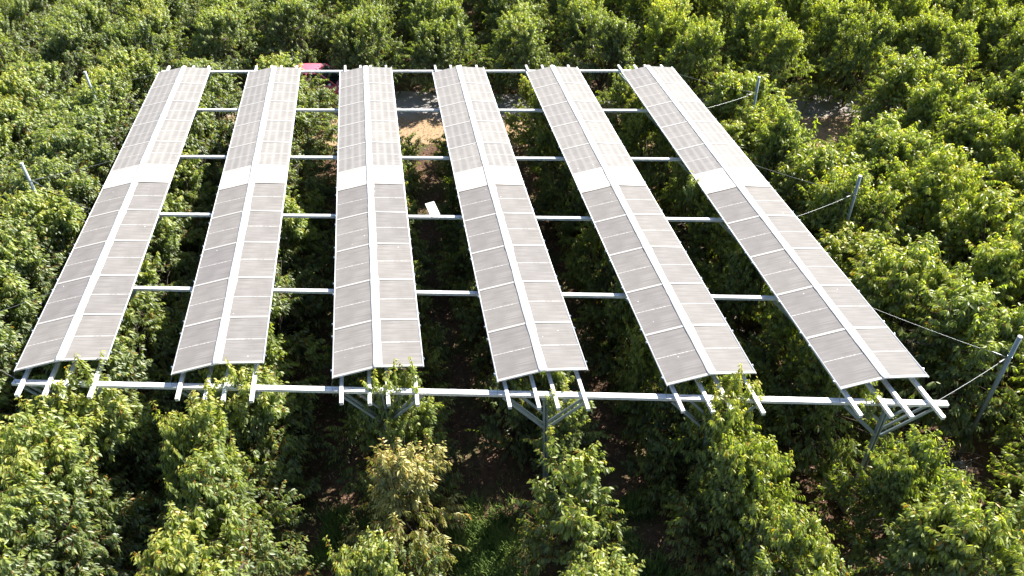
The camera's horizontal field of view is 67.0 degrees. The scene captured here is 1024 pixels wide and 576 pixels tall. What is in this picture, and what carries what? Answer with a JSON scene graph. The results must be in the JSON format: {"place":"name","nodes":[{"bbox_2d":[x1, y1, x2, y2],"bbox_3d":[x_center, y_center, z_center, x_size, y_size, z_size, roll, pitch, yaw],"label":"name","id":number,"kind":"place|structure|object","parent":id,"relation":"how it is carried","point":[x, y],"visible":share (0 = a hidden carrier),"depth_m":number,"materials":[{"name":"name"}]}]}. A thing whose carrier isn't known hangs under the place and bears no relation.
{"place":"outdoors","nodes":[
{"label":"outdoors","id":0,"kind":"place"},
{"bbox_2d":[0,0,1023,575],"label":"ground","id":1,"kind":"structure","parent":0,"point":[464,444],"depth_m":25.76,"materials":[{"name":"soil"}]},
{"bbox_2d":[0,92,44,169],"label":"cherry tree","id":2,"kind":"object","parent":1,"relation":"on","point":[12,112],"visible":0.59,"depth_m":37.82,"materials":[{"name":"green plant"}]},
{"bbox_2d":[0,259,51,373],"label":"cherry tree","id":3,"kind":"object","parent":1,"relation":"on","point":[14,291],"visible":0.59,"depth_m":27.04,"materials":[{"name":"green plant"}]},
{"bbox_2d":[0,310,51,436],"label":"cherry tree","id":4,"kind":"object","parent":1,"relation":"on","point":[13,342],"visible":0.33,"depth_m":25.47,"materials":[{"name":"green plant"}]},
{"bbox_2d":[0,64,57,167],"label":"cherry tree","id":5,"kind":"object","parent":1,"relation":"on","point":[12,86],"visible":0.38,"depth_m":39.16,"materials":[{"name":"green plant"}]},
{"bbox_2d":[0,211,68,328],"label":"cherry tree","id":6,"kind":"object","parent":1,"relation":"on","point":[25,251],"visible":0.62,"depth_m":28.93,"materials":[{"name":"green plant"}]},
{"bbox_2d":[3,53,77,121],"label":"cherry tree","id":7,"kind":"object","parent":1,"relation":"on","point":[43,75],"visible":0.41,"depth_m":41.60,"materials":[{"name":"green plant"}]},
{"bbox_2d":[0,181,85,318],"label":"cherry tree","id":8,"kind":"object","parent":1,"relation":"on","point":[61,224],"visible":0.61,"depth_m":30.47,"materials":[{"name":"green plant"}]},
{"bbox_2d":[5,153,102,253],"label":"cherry tree","id":9,"kind":"object","parent":1,"relation":"on","point":[80,191],"visible":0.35,"depth_m":32.51,"materials":[{"name":"green plant"}]},
{"bbox_2d":[0,122,118,219],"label":"cherry tree","id":10,"kind":"object","parent":1,"relation":"on","point":[53,145],"visible":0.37,"depth_m":34.40,"materials":[{"name":"green plant"}]},
{"bbox_2d":[25,11,104,100],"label":"cherry tree","id":11,"kind":"object","parent":1,"relation":"on","point":[59,39],"visible":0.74,"depth_m":44.77,"materials":[{"name":"green plant"}]},
{"bbox_2d":[0,507,131,575],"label":"cherry tree","id":12,"kind":"object","parent":1,"relation":"on","point":[15,565],"visible":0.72,"depth_m":19.07,"materials":[{"name":"green plant"}]},
{"bbox_2d":[13,104,129,204],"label":"cherry tree","id":13,"kind":"object","parent":1,"relation":"on","point":[58,120],"visible":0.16,"depth_m":36.42,"materials":[{"name":"green plant"}]},
{"bbox_2d":[0,403,164,573],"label":"cherry tree","id":14,"kind":"object","parent":1,"relation":"on","point":[58,451],"visible":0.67,"depth_m":20.71,"materials":[{"name":"green plant"}]},
{"bbox_2d":[0,467,167,575],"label":"cherry tree","id":15,"kind":"object","parent":1,"relation":"on","point":[46,510],"visible":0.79,"depth_m":19.96,"materials":[{"name":"green plant"}]},
{"bbox_2d":[0,350,170,524],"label":"cherry tree","id":16,"kind":"object","parent":1,"relation":"on","point":[108,418],"visible":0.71,"depth_m":22.22,"materials":[{"name":"green plant"}]},
{"bbox_2d":[42,83,138,175],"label":"cherry tree","id":17,"kind":"object","parent":1,"relation":"on","point":[112,122],"visible":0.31,"depth_m":37.87,"materials":[{"name":"green plant"}]},
{"bbox_2d":[67,64,144,147],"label":"cherry tree","id":18,"kind":"object","parent":1,"relation":"on","point":[98,76],"visible":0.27,"depth_m":40.26,"materials":[{"name":"green plant"}]},
{"bbox_2d":[31,327,202,472],"bbox_3d":[-12.889,3.065,25.317,6.097,4.884,5.701,-4,39,-3],"label":"cherry tree","id":19,"kind":"object","parent":1,"relation":"on","point":[123,362],"visible":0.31,"depth_m":24.57,"materials":[{"name":"green plant"}]},
{"bbox_2d":[30,284,204,406],"bbox_3d":[-13.855,1.691,27.105,6.204,4.910,5.094,-16,41,-17],"label":"cherry tree","id":20,"kind":"object","parent":1,"relation":"on","point":[137,313],"visible":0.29,"depth_m":26.85,"materials":[{"name":"green plant"}]},
{"bbox_2d":[96,45,161,150],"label":"cherry tree","id":21,"kind":"object","parent":1,"relation":"on","point":[144,62],"visible":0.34,"depth_m":42.01,"materials":[{"name":"green plant"}]},
{"bbox_2d":[96,17,185,96],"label":"cherry tree","id":22,"kind":"object","parent":1,"relation":"on","point":[115,39],"visible":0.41,"depth_m":44.66,"materials":[{"name":"green plant"}]},
{"bbox_2d":[108,0,193,69],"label":"cherry tree","id":23,"kind":"object","parent":1,"relation":"on","point":[154,14],"visible":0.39,"depth_m":47.08,"materials":[{"name":"green plant"}]},
{"bbox_2d":[90,182,214,282],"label":"cherry tree","id":24,"kind":"object","parent":1,"relation":"on","point":[171,204],"visible":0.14,"depth_m":32.81,"materials":[{"name":"green plant"}]},
{"bbox_2d":[129,251,198,355],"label":"cherry tree","id":25,"kind":"object","parent":1,"relation":"on","point":[146,276],"visible":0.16,"depth_m":28.78,"materials":[{"name":"green plant"}]},
{"bbox_2d":[126,208,206,332],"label":"cherry tree","id":26,"kind":"object","parent":1,"relation":"on","point":[162,242],"visible":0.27,"depth_m":30.54,"materials":[{"name":"green plant"}]},
{"bbox_2d":[166,150,221,251],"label":"cherry tree","id":27,"kind":"object","parent":1,"relation":"on","point":[188,179],"visible":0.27,"depth_m":34.19,"materials":[{"name":"green plant"}]},
{"bbox_2d":[177,5,267,92],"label":"cherry tree","id":28,"kind":"object","parent":1,"relation":"on","point":[209,26],"visible":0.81,"depth_m":46.65,"materials":[{"name":"green plant"}]},
{"bbox_2d":[137,422,308,575],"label":"cherry tree","id":29,"kind":"object","parent":1,"relation":"on","point":[218,483],"visible":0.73,"depth_m":20.09,"materials":[{"name":"green plant"}]},
{"bbox_2d":[130,499,324,575],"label":"cherry tree","id":30,"kind":"object","parent":1,"relation":"on","point":[164,556],"visible":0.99,"depth_m":18.66,"materials":[{"name":"green plant"}]},
{"bbox_2d":[148,390,320,566],"bbox_3d":[-8.057,5.285,21.765,4.561,5.744,5.175,1,39,4],"label":"cherry tree","id":31,"kind":"object","parent":1,"relation":"on","point":[179,448],"visible":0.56,"depth_m":21.09,"materials":[{"name":"green plant"}]},
{"bbox_2d":[154,357,331,522],"bbox_3d":[-8.366,3.896,23.471,5.236,5.771,5.714,1,39,3],"label":"cherry tree","id":32,"kind":"object","parent":1,"relation":"on","point":[280,406],"visible":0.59,"depth_m":22.63,"materials":[{"name":"green plant"}]},
{"bbox_2d":[155,322,334,444],"bbox_3d":[-8.740,2.993,25.356,5.259,5.099,5.624,21,44,26],"label":"cherry tree","id":33,"kind":"object","parent":1,"relation":"on","point":[273,347],"visible":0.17,"depth_m":25.49,"materials":[{"name":"green plant"}]},
{"bbox_2d":[179,241,333,337],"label":"cherry tree","id":34,"kind":"object","parent":1,"relation":"on","point":[298,280],"visible":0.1,"depth_m":29.18,"materials":[{"name":"green plant"}]},
{"bbox_2d":[200,263,332,384],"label":"cherry tree","id":35,"kind":"object","parent":1,"relation":"on","point":[279,302],"visible":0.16,"depth_m":27.84,"materials":[{"name":"green plant"}]},
{"bbox_2d":[232,51,338,134],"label":"cherry tree","id":36,"kind":"object","parent":1,"relation":"on","point":[326,100],"visible":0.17,"depth_m":42.64,"materials":[{"name":"green plant"}]},
{"bbox_2d":[250,195,333,317],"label":"cherry tree","id":37,"kind":"object","parent":1,"relation":"on","point":[296,231],"visible":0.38,"depth_m":30.56,"materials":[{"name":"green plant"}]},
{"bbox_2d":[257,0,335,63],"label":"cherry tree","id":38,"kind":"object","parent":1,"relation":"on","point":[283,14],"visible":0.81,"depth_m":47.53,"materials":[{"name":"green plant"}]},
{"bbox_2d":[326,9,416,97],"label":"cherry tree","id":39,"kind":"object","parent":1,"relation":"on","point":[350,40],"visible":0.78,"depth_m":45.26,"materials":[{"name":"green plant"}]},
{"bbox_2d":[322,526,452,575],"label":"cherry tree","id":40,"kind":"object","parent":1,"relation":"on","point":[376,559],"visible":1,"depth_m":18.43,"materials":[{"name":"green plant"}]},
{"bbox_2d":[319,342,456,462],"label":"cherry tree","id":41,"kind":"object","parent":1,"relation":"on","point":[432,359],"visible":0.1,"depth_m":24.97,"materials":[{"name":"green plant"}]},
{"bbox_2d":[319,356,464,532],"bbox_3d":[-3.632,4.177,22.852,4.594,5.761,4.446,2,39,5],"label":"cherry tree","id":42,"kind":"object","parent":1,"relation":"on","point":[425,417],"visible":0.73,"depth_m":22.63,"materials":[{"name":"green plant"}]},
{"bbox_2d":[339,432,471,575],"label":"cherry tree","id":43,"kind":"object","parent":1,"relation":"on","point":[402,470],"visible":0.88,"depth_m":20.67,"materials":[{"name":"green plant"}]},
{"bbox_2d":[404,15,495,95],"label":"cherry tree","id":44,"kind":"object","parent":1,"relation":"on","point":[434,37],"visible":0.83,"depth_m":44.52,"materials":[{"name":"green plant"}]},
{"bbox_2d":[11,65,948,513],"bbox_3d":[-3.105,-2.174,31.534,25.417,4.852,29.125,-7,39,-6],"label":"steel frame","id":45,"kind":"object","parent":1,"relation":"on","point":[343,391],"visible":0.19,"depth_m":21.83,"materials":[{"name":"metal"}]},
{"bbox_2d":[13,66,210,382],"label":"solar roof","id":46,"kind":"structure","parent":45,"relation":"on","point":[101,270],"depth_m":27.18,"materials":[{"name":"glass"}]},
{"bbox_2d":[171,66,300,384],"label":"solar roof","id":47,"kind":"structure","parent":45,"relation":"on","point":[233,286],"depth_m":26.86,"materials":[{"name":"glass"}]},
{"bbox_2d":[330,66,424,388],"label":"solar roof","id":48,"kind":"structure","parent":45,"relation":"on","point":[374,282],"depth_m":26.59,"materials":[{"name":"glass"}]},
{"bbox_2d":[432,65,587,393],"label":"solar roof","id":49,"kind":"structure","parent":45,"relation":"on","point":[516,273],"depth_m":26.27,"materials":[{"name":"glass"}]},
{"bbox_2d":[526,65,756,397],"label":"solar roof","id":50,"kind":"structure","parent":45,"relation":"on","point":[628,218],"depth_m":25.98,"materials":[{"name":"glass"}]},
{"bbox_2d":[621,65,928,398],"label":"solar roof","id":51,"kind":"structure","parent":45,"relation":"on","point":[866,346],"depth_m":25.66,"materials":[{"name":"glass"}]},
{"bbox_2d":[43,107,995,575],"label":"grass","id":52,"kind":"structure","parent":1,"relation":"on","point":[477,531],"depth_m":22.88,"materials":[{"name":"green plant"}]},
{"bbox_2d":[488,11,555,102],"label":"cherry tree","id":53,"kind":"object","parent":1,"relation":"on","point":[520,56],"visible":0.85,"depth_m":44.34,"materials":[{"name":"green plant"}]},
{"bbox_2d":[465,328,602,470],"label":"cherry tree","id":54,"kind":"object","parent":1,"relation":"on","point":[518,419],"visible":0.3,"depth_m":24.39,"materials":[{"name":"green plant"}]},
{"bbox_2d":[519,121,575,215],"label":"cherry tree","id":55,"kind":"object","parent":1,"relation":"on","point":[544,142],"visible":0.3,"depth_m":36.21,"materials":[{"name":"green plant"}]},
{"bbox_2d":[103,82,1018,575],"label":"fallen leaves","id":56,"kind":"object","parent":1,"relation":"on","point":[505,420],"visible":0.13,"depth_m":25.85,"materials":[{"name":"brown plant"}]},
{"bbox_2d":[523,380,612,498],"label":"cherry tree","id":57,"kind":"object","parent":1,"relation":"on","point":[568,434],"visible":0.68,"depth_m":22.61,"materials":[{"name":"green plant"}]},
{"bbox_2d":[508,438,640,575],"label":"cherry tree","id":58,"kind":"object","parent":1,"relation":"on","point":[577,525],"visible":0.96,"depth_m":20.30,"materials":[{"name":"green plant"}]},
{"bbox_2d":[549,9,643,102],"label":"cherry tree","id":59,"kind":"object","parent":1,"relation":"on","point":[615,41],"visible":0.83,"depth_m":44.25,"materials":[{"name":"green plant"}]},
{"bbox_2d":[556,212,638,309],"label":"cherry tree","id":60,"kind":"object","parent":1,"relation":"on","point":[578,254],"visible":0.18,"depth_m":30.79,"materials":[{"name":"green plant"}]},
{"bbox_2d":[558,544,644,575],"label":"cherry tree","id":61,"kind":"object","parent":1,"relation":"on","point":[602,565],"visible":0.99,"depth_m":18.24,"materials":[{"name":"green plant"}]},
{"bbox_2d":[567,243,639,358],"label":"cherry tree","id":62,"kind":"object","parent":1,"relation":"on","point":[593,284],"visible":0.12,"depth_m":29.02,"materials":[{"name":"green plant"}]},
{"bbox_2d":[572,276,661,406],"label":"cherry tree","id":63,"kind":"object","parent":1,"relation":"on","point":[614,327],"visible":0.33,"depth_m":27.11,"materials":[{"name":"green plant"}]},
{"bbox_2d":[616,106,677,190],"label":"cherry tree","id":64,"kind":"object","parent":1,"relation":"on","point":[638,130],"visible":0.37,"depth_m":36.89,"materials":[{"name":"green plant"}]},
{"bbox_2d":[603,316,693,465],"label":"cherry tree","id":65,"kind":"object","parent":1,"relation":"on","point":[640,357],"visible":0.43,"depth_m":24.72,"materials":[{"name":"green plant"}]},
{"bbox_2d":[637,0,720,92],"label":"cherry tree","id":66,"kind":"object","parent":1,"relation":"on","point":[672,24],"visible":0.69,"depth_m":44.65,"materials":[{"name":"green plant"}]},
{"bbox_2d":[610,369,756,494],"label":"cherry tree","id":67,"kind":"object","parent":1,"relation":"on","point":[689,387],"visible":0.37,"depth_m":23.48,"materials":[{"name":"green plant"}]},
{"bbox_2d":[655,12,735,97],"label":"cherry tree","id":68,"kind":"object","parent":1,"relation":"on","point":[703,39],"visible":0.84,"depth_m":42.59,"materials":[{"name":"green plant"}]},
{"bbox_2d":[664,170,728,283],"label":"cherry tree","id":69,"kind":"object","parent":1,"relation":"on","point":[695,195],"visible":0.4,"depth_m":31.03,"materials":[{"name":"green plant"}]},
{"bbox_2d":[632,363,776,569],"bbox_3d":[5.707,4.471,22.084,4.281,5.871,4.986,1,39,3],"label":"cherry tree","id":70,"kind":"object","parent":1,"relation":"on","point":[720,421],"visible":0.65,"depth_m":21.49,"materials":[{"name":"green plant"}]},
{"bbox_2d":[680,214,769,328],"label":"cherry tree","id":71,"kind":"object","parent":1,"relation":"on","point":[725,237],"visible":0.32,"depth_m":29.71,"materials":[{"name":"green plant"}]},
{"bbox_2d":[656,429,826,575],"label":"cherry tree","id":72,"kind":"object","parent":1,"relation":"on","point":[739,471],"visible":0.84,"depth_m":19.96,"materials":[{"name":"green plant"}]},
{"bbox_2d":[702,64,790,164],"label":"cherry tree","id":73,"kind":"object","parent":1,"relation":"on","point":[726,111],"visible":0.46,"depth_m":37.18,"materials":[{"name":"green plant"}]},
{"bbox_2d":[708,243,792,378],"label":"cherry tree","id":74,"kind":"object","parent":1,"relation":"on","point":[744,279],"visible":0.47,"depth_m":27.45,"materials":[{"name":"green plant"}]},
{"bbox_2d":[715,0,792,79],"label":"cherry tree","id":75,"kind":"object","parent":1,"relation":"on","point":[737,52],"visible":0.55,"depth_m":44.82,"materials":[{"name":"green plant"}]},
{"bbox_2d":[693,486,853,575],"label":"cherry tree","id":76,"kind":"object","parent":1,"relation":"on","point":[801,538],"visible":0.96,"depth_m":18.38,"materials":[{"name":"green plant"}]},
{"bbox_2d":[736,15,820,116],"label":"cherry tree","id":77,"kind":"object","parent":1,"relation":"on","point":[787,43],"visible":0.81,"depth_m":42.34,"materials":[{"name":"green plant"}]},
{"bbox_2d":[726,291,836,429],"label":"cherry tree","id":78,"kind":"object","parent":1,"relation":"on","point":[783,330],"visible":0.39,"depth_m":25.56,"materials":[{"name":"green plant"}]},
{"bbox_2d":[739,95,832,217],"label":"cherry tree","id":79,"kind":"object","parent":1,"relation":"on","point":[779,130],"visible":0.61,"depth_m":33.70,"materials":[{"name":"green plant"}]},
{"bbox_2d":[749,331,905,489],"bbox_3d":[9.681,3.530,24.341,5.152,4.557,5.058,4,39,7],"label":"cherry tree","id":80,"kind":"object","parent":1,"relation":"on","point":[819,379],"visible":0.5,"depth_m":23.59,"materials":[{"name":"green plant"}]},
{"bbox_2d":[767,137,887,240],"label":"cherry tree","id":81,"kind":"object","parent":1,"relation":"on","point":[820,159],"visible":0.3,"depth_m":31.76,"materials":[{"name":"green plant"}]},
{"bbox_2d":[791,0,876,99],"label":"cherry tree","id":82,"kind":"object","parent":1,"relation":"on","point":[830,15],"visible":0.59,"depth_m":44.28,"materials":[{"name":"green plant"}]},
{"bbox_2d":[800,4,901,114],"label":"cherry tree","id":83,"kind":"object","parent":1,"relation":"on","point":[868,43],"visible":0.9,"depth_m":42.49,"materials":[{"name":"green plant"}]},
{"bbox_2d":[796,162,910,265],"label":"cherry tree","id":84,"kind":"object","parent":1,"relation":"on","point":[870,205],"visible":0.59,"depth_m":29.83,"materials":[{"name":"green plant"}]},
{"bbox_2d":[788,216,929,332],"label":"cherry tree","id":85,"kind":"object","parent":1,"relation":"on","point":[838,247],"visible":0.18,"depth_m":28.55,"materials":[{"name":"green plant"}]},
{"bbox_2d":[812,108,920,204],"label":"cherry tree","id":86,"kind":"object","parent":1,"relation":"on","point":[860,139],"visible":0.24,"depth_m":34.32,"materials":[{"name":"green plant"}]},
{"bbox_2d":[802,388,986,575],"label":"cherry tree","id":87,"kind":"object","parent":1,"relation":"on","point":[899,474],"visible":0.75,"depth_m":20.53,"materials":[{"name":"green plant"}]},
{"bbox_2d":[833,46,960,139],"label":"cherry tree","id":88,"kind":"object","parent":1,"relation":"on","point":[897,74],"visible":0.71,"depth_m":39.05,"materials":[{"name":"green plant"}]},
{"bbox_2d":[847,230,974,388],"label":"cherry tree","id":89,"kind":"object","parent":1,"relation":"on","point":[897,289],"visible":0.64,"depth_m":25.69,"materials":[{"name":"green plant"}]},
{"bbox_2d":[859,124,972,237],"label":"cherry tree","id":90,"kind":"object","parent":1,"relation":"on","point":[909,147],"visible":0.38,"depth_m":32.67,"materials":[{"name":"green plant"}]},
{"bbox_2d":[875,3,957,80],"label":"cherry tree","id":91,"kind":"object","parent":1,"relation":"on","point":[917,27],"visible":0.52,"depth_m":43.82,"materials":[{"name":"green plant"}]},
{"bbox_2d":[866,64,987,155],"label":"cherry tree","id":92,"kind":"object","parent":1,"relation":"on","point":[929,104],"visible":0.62,"depth_m":36.27,"materials":[{"name":"green plant"}]},
{"bbox_2d":[838,466,1023,575],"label":"cherry tree","id":93,"kind":"object","parent":1,"relation":"on","point":[962,540],"visible":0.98,"depth_m":18.41,"materials":[{"name":"green plant"}]},
{"bbox_2d":[872,141,1001,267],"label":"cherry tree","id":94,"kind":"object","parent":1,"relation":"on","point":[945,168],"visible":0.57,"depth_m":30.45,"materials":[{"name":"green plant"}]},
{"bbox_2d":[870,270,1023,453],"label":"cherry tree","id":95,"kind":"object","parent":1,"relation":"on","point":[965,309],"visible":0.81,"depth_m":24.06,"materials":[{"name":"green plant"}]},
{"bbox_2d":[907,14,987,95],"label":"cherry tree","id":96,"kind":"object","parent":1,"relation":"on","point":[960,41],"visible":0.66,"depth_m":42.03,"materials":[{"name":"green plant"}]},
{"bbox_2d":[887,182,1023,313],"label":"cherry tree","id":97,"kind":"object","parent":1,"relation":"on","point":[987,215],"visible":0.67,"depth_m":29.28,"materials":[{"name":"green plant"}]},
{"bbox_2d":[897,216,1023,372],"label":"cherry tree","id":98,"kind":"object","parent":1,"relation":"on","point":[1002,263],"visible":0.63,"depth_m":26.47,"materials":[{"name":"green plant"}]},
{"bbox_2d":[914,98,1015,180],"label":"cherry tree","id":99,"kind":"object","parent":1,"relation":"on","point":[965,126],"visible":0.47,"depth_m":34.70,"materials":[{"name":"green plant"}]},
{"bbox_2d":[951,65,1023,132],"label":"cherry tree","id":100,"kind":"object","parent":1,"relation":"on","point":[1010,97],"visible":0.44,"depth_m":37.34,"materials":[{"name":"green plant"}]},
{"bbox_2d":[959,108,1023,206],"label":"cherry tree","id":101,"kind":"object","parent":1,"relation":"on","point":[998,139],"visible":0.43,"depth_m":33.29,"materials":[{"name":"green plant"}]},
{"bbox_2d":[963,0,1023,84],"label":"cherry tree","id":102,"kind":"object","parent":1,"relation":"on","point":[999,23],"visible":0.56,"depth_m":43.88,"materials":[{"name":"green plant"}]},
{"bbox_2d":[972,439,1023,548],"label":"cherry tree","id":103,"kind":"object","parent":1,"relation":"on","point":[1006,476],"visible":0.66,"depth_m":22.43,"materials":[{"name":"green plant"}]},
{"bbox_2d":[973,22,1023,92],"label":"cherry tree","id":104,"kind":"object","parent":1,"relation":"on","point":[1009,52],"visible":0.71,"depth_m":42.43,"materials":[{"name":"green plant"}]},
{"bbox_2d":[42,91,1007,149],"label":"dirt track","id":105,"kind":"structure","parent":0,"point":[408,100],"depth_m":44.69,"materials":[{"name":"beige soil"}]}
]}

